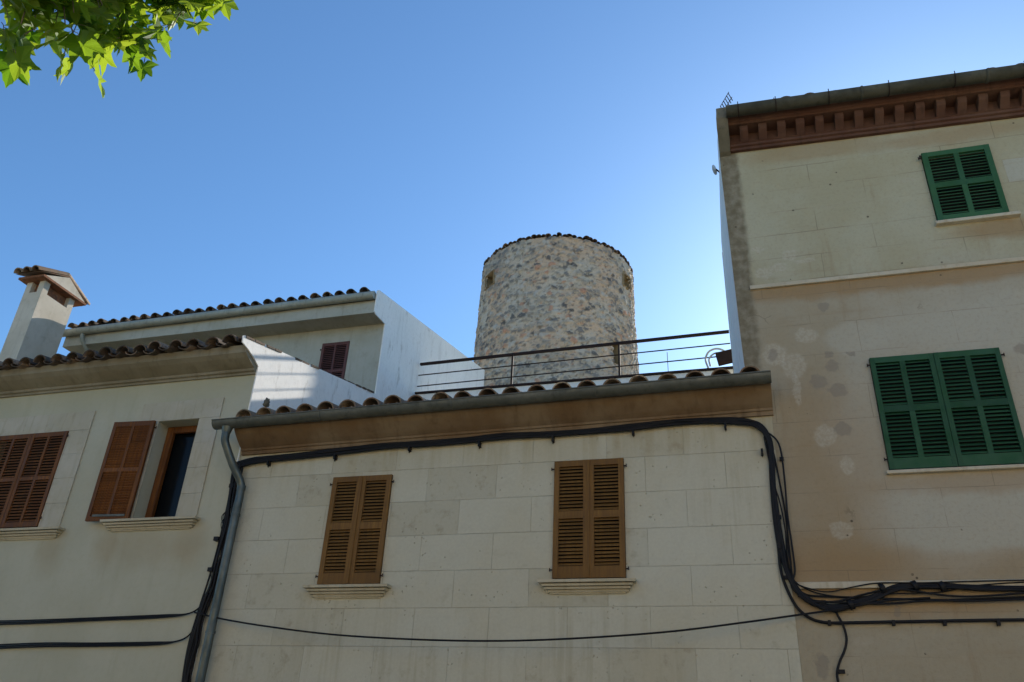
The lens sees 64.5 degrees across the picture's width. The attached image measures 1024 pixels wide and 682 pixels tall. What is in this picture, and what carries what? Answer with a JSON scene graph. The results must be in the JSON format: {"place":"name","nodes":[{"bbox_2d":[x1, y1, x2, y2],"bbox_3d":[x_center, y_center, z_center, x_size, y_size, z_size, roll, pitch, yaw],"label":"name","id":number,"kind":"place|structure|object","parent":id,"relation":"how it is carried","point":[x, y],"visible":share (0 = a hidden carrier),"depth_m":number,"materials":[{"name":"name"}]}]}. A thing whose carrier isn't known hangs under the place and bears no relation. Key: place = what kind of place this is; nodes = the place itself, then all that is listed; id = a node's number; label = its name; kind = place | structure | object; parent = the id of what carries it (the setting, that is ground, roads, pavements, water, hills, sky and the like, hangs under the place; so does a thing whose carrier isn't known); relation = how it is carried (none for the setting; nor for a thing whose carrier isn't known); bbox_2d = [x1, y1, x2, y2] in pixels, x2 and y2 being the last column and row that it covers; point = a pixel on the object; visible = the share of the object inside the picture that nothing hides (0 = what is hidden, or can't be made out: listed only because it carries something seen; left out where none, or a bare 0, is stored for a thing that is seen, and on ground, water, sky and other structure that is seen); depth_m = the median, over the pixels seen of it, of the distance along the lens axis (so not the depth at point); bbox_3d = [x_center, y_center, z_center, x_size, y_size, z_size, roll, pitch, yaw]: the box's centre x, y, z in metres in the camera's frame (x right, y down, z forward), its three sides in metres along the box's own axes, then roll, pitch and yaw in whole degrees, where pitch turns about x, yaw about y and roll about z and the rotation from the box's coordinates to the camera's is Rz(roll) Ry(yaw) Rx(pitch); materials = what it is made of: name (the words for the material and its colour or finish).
{"place":"outdoors","nodes":[
{"label":"outdoors","id":0,"kind":"place"},
{"bbox_2d":[0,0,1023,373],"label":"sky","id":1,"kind":"structure","parent":0,"point":[284,149],"materials":[{"name":"blue"}]},
{"bbox_2d":[473,232,638,385],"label":"mill tower","id":2,"kind":"structure","parent":0,"point":[546,291],"depth_m":25.85,"materials":[{"name":"stone"}]},
{"bbox_2d":[484,269,494,290],"bbox_3d":[-0.521,-1.984,27.559,0.580,0.560,0.600,-38,-48,50],"label":"window","id":3,"kind":"structure","parent":2,"relation":"in","point":[491,277],"depth_m":27.69,"materials":[{"name":"stone"}]},
{"bbox_2d":[612,341,617,364],"bbox_3d":[3.067,0.482,25.565,0.360,0.840,0.600,25,-36,-35],"label":"window","id":4,"kind":"structure","parent":2,"relation":"in","point":[615,351],"depth_m":25.64,"materials":[{"name":"stone"}]},
{"bbox_2d":[622,271,630,292],"bbox_3d":[3.647,-1.935,27.489,0.600,0.540,0.560,-14,-33,28],"label":"window","id":5,"kind":"structure","parent":2,"relation":"in","point":[625,279],"depth_m":27.60,"materials":[{"name":"stone"}]},
{"label":"ground","id":6,"kind":"structure","parent":0,"visible":0},
{"bbox_2d":[0,0,238,97],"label":"plane tree","id":7,"kind":"object","parent":6,"relation":"on","point":[96,40],"visible":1,"depth_m":6.15,"materials":[{"name":"green plant"}]},
{"bbox_2d":[0,334,380,681],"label":"cream house","id":8,"kind":"structure","parent":6,"relation":"on","point":[115,473],"depth_m":11.41,"materials":[{"name":"paint"}]},
{"bbox_2d":[0,265,89,361],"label":"rooftop chimney","id":9,"kind":"object","parent":8,"relation":"on","point":[51,299],"visible":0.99,"depth_m":16.93,"materials":[{"name":"paint"}]},
{"bbox_2d":[0,411,95,540],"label":"window","id":10,"kind":"structure","parent":8,"relation":"in","point":[39,466],"depth_m":11.93,"materials":[{"name":"wood"}]},
{"bbox_2d":[0,628,193,648],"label":"wall cable","id":11,"kind":"object","parent":8,"relation":"attached to","point":[87,644],"depth_m":10.27,"materials":[{"name":"black rubber"}]},
{"bbox_2d":[0,596,207,624],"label":"wall cable","id":12,"kind":"object","parent":8,"relation":"attached to","point":[40,621],"depth_m":10.44,"materials":[{"name":"black rubber"}]},
{"bbox_2d":[85,397,224,531],"bbox_3d":[-4.908,1.762,11.439,1.758,1.898,0.446,-5,-30,15],"label":"window","id":13,"kind":"structure","parent":8,"relation":"in","point":[178,486],"depth_m":11.39,"materials":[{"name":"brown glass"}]},
{"bbox_2d":[181,464,242,681],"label":"cable bundle","id":14,"kind":"object","parent":8,"relation":"attached to","point":[194,641],"visible":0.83,"depth_m":10.14,"materials":[{"name":"black rubber"}]},
{"bbox_2d":[62,287,484,402],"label":"house","id":15,"kind":"structure","parent":6,"relation":"on","point":[381,344],"depth_m":16.67,"materials":[{"name":"plaster"},{"name":"dark tile"},{"name":"red wood"}]},
{"bbox_2d":[319,341,349,378],"bbox_3d":[-3.565,0.626,16.080,0.635,1.300,0.166,-5,-30,15],"label":"window","id":16,"kind":"structure","parent":15,"relation":"in","point":[333,356],"depth_m":16.22,"materials":[{"name":"red wood"}]},
{"bbox_2d":[191,366,802,681],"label":"ashlar house","id":17,"kind":"structure","parent":6,"relation":"on","point":[668,528],"depth_m":9.44,"materials":[{"name":"stone"}]},
{"bbox_2d":[262,397,269,406],"bbox_3d":[-3.321,0.839,10.979,0.095,0.149,0.096,-5,-30,15],"label":"rubble lump","id":18,"kind":"object","parent":17,"relation":"on","point":[266,402],"visible":0.92,"depth_m":10.95,"materials":[{"name":"stone"}]},
{"bbox_2d":[303,474,393,598],"bbox_3d":[-1.924,2.395,10.003,1.110,1.518,0.250,-5,-30,15],"label":"window","id":19,"kind":"structure","parent":17,"relation":"in","point":[351,561],"depth_m":9.98,"materials":[{"name":"brown wood"}]},
{"bbox_2d":[194,597,929,641],"bbox_3d":[0.016,3.021,8.757,8.354,0.490,0.373,-5,-30,15],"label":"slack wire","id":20,"kind":"object","parent":17,"relation":"attached to","point":[721,625],"visible":1,"depth_m":8.33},
{"bbox_2d":[417,330,729,386],"bbox_3d":[1.123,0.470,16.716,6.570,0.851,0.060,-5,-30,15],"label":"terrace railing","id":21,"kind":"object","parent":17,"relation":"on","point":[619,343],"visible":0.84,"depth_m":16.73,"materials":[{"name":"metal"}]},
{"bbox_2d":[705,348,723,367],"bbox_3d":[3.977,0.319,15.770,0.456,0.435,0.089,-5,-30,15],"label":"garden hose","id":22,"kind":"object","parent":21,"relation":"hanging from","point":[710,356],"visible":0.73,"depth_m":15.80,"materials":[{"name":"white plastic"}]},
{"bbox_2d":[537,458,636,593],"bbox_3d":[0.864,2.096,9.261,1.090,1.548,0.250,-5,-30,15],"label":"window","id":23,"kind":"structure","parent":17,"relation":"in","point":[589,554],"depth_m":9.23,"materials":[{"name":"brown wood"}]},
{"bbox_2d":[236,417,1023,611],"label":"cable bundle","id":24,"kind":"object","parent":17,"relation":"attached to","point":[779,538],"visible":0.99,"depth_m":9.46,"materials":[{"name":"black rubber"}]},
{"bbox_2d":[835,612,847,681],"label":"drop cable","id":25,"kind":"object","parent":24,"relation":"hanging from","point":[840,671],"visible":1,"depth_m":7.92,"materials":[{"name":"black rubber"}]},
{"bbox_2d":[716,61,1023,681],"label":"tall townhouse","id":26,"kind":"structure","parent":6,"relation":"on","point":[872,239],"depth_m":9.30,"materials":[{"name":"beige stone blocks"},{"name":"plaster"}]},
{"bbox_2d":[712,165,718,174],"bbox_3d":[3.219,-2.721,12.858,0.149,0.172,0.107,12,-30,-16],"label":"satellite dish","id":27,"kind":"object","parent":26,"relation":"attached to","point":[714,170],"visible":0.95,"depth_m":12.84,"materials":[{"name":"metal"}]},
{"bbox_2d":[715,349,731,365],"bbox_3d":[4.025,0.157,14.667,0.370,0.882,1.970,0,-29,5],"label":"junction box","id":28,"kind":"object","parent":26,"relation":"attached to","point":[724,357],"visible":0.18,"depth_m":15.53,"materials":[{"name":"metal"}]},
{"bbox_2d":[720,92,732,107],"bbox_3d":[3.216,-3.324,12.068,0.196,1.027,0.024,-5,-30,15],"label":"grid aerial","id":29,"kind":"object","parent":26,"relation":"attached to","point":[726,100],"visible":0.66,"depth_m":12.22,"materials":[{"name":"metal"}]},
{"bbox_2d":[764,431,1023,604],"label":"loose wires","id":30,"kind":"object","parent":26,"relation":"attached to","point":[985,598],"visible":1,"depth_m":8.10,"materials":[{"name":"black rubber"}]},
{"bbox_2d":[777,547,1023,625],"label":"wall cable","id":31,"kind":"object","parent":26,"relation":"attached to","point":[998,621],"depth_m":7.92,"materials":[{"name":"black rubber"}]},
{"bbox_2d":[867,347,1023,474],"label":"window","id":32,"kind":"structure","parent":26,"relation":"in","point":[950,411],"depth_m":8.77,"materials":[{"name":"green paint"}]},
{"bbox_2d":[918,144,1020,226],"bbox_3d":[5.598,-1.899,10.007,0.925,1.125,0.220,-5,-30,15],"label":"window","id":33,"kind":"structure","parent":26,"relation":"in","point":[964,189],"depth_m":10.00,"materials":[{"name":"green paint"}]}
]}

